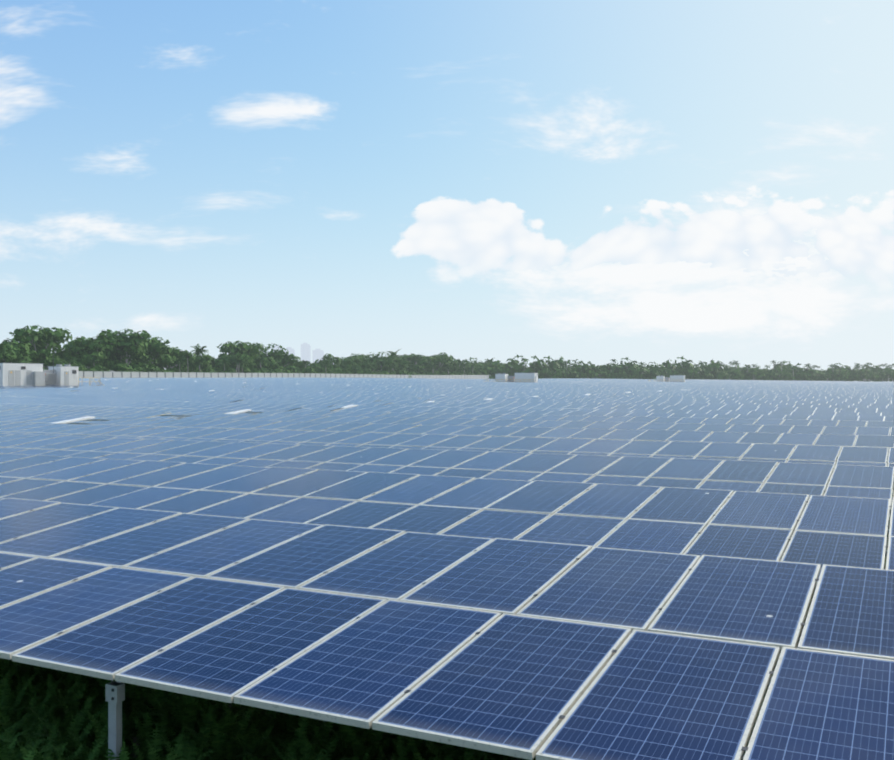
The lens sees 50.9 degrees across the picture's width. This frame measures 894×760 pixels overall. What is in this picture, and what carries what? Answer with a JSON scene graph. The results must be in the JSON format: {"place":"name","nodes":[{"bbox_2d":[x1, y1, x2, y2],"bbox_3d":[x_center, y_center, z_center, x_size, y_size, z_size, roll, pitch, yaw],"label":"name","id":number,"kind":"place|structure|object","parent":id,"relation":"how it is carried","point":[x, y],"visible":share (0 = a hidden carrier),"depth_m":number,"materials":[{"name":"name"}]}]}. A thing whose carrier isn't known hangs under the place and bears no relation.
{"place":"outdoors","nodes":[
{"label":"outdoors","id":0,"kind":"place"},
{"bbox_2d":[0,378,893,421],"bbox_3d":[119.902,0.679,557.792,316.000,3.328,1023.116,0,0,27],"label":"distant solar panels","id":1,"kind":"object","parent":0,"point":[792,400],"depth_m":82.51,"materials":[{"name":"blue"}]},
{"bbox_2d":[0,0,893,371],"label":"sky","id":2,"kind":"structure","parent":0,"point":[598,182],"materials":[{"name":"blue"}]},
{"bbox_2d":[41,381,893,759],"bbox_3d":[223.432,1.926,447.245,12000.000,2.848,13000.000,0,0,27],"label":"terrain","id":3,"kind":"structure","parent":0,"point":[135,739],"depth_m":9.47,"materials":[{"name":"green plant"}]},
{"bbox_2d":[0,351,103,386],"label":"inverter station","id":4,"kind":"object","parent":3,"relation":"on","point":[24,374],"visible":0.73,"depth_m":122.76,"materials":[{"name":"white paint"}]},
{"bbox_2d":[78,371,490,378],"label":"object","id":5,"kind":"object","parent":3,"relation":"on","point":[96,374],"depth_m":478.51,"materials":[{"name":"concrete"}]},
{"bbox_2d":[259,343,323,364],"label":"distant towers","id":6,"kind":"structure","parent":3,"relation":"on","point":[306,352],"depth_m":2620.09,"materials":[{"name":"white"}]},
{"bbox_2d":[31,380,723,423],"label":"solar panels","id":7,"kind":"object","parent":3,"relation":"on","point":[92,417],"visible":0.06,"depth_m":47.95,"materials":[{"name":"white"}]},
{"bbox_2d":[0,593,813,759],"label":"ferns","id":8,"kind":"object","parent":3,"relation":"on","point":[35,701],"visible":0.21,"depth_m":7.24,"materials":[{"name":"green plant"}]},
{"bbox_2d":[0,405,893,759],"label":"solar tables","id":9,"kind":"object","parent":3,"relation":"on","point":[550,587],"visible":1,"depth_m":8.36,"materials":[{"name":"blue"}]},
{"bbox_2d":[0,325,893,381],"bbox_3d":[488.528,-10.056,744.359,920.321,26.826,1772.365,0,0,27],"label":"tree line","id":10,"kind":"object","parent":3,"relation":"on","point":[110,350],"visible":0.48,"depth_m":559.20,"materials":[{"name":"green plant"}]},
{"bbox_2d":[484,373,537,382],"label":"inverter station","id":11,"kind":"object","parent":3,"relation":"on","point":[520,377],"visible":0.54,"depth_m":264.18,"materials":[{"name":"white paint"}]},
{"bbox_2d":[648,375,684,381],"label":"inverter station","id":12,"kind":"object","parent":3,"relation":"on","point":[676,378],"visible":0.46,"depth_m":405.91,"materials":[{"name":"white paint"}]}
]}

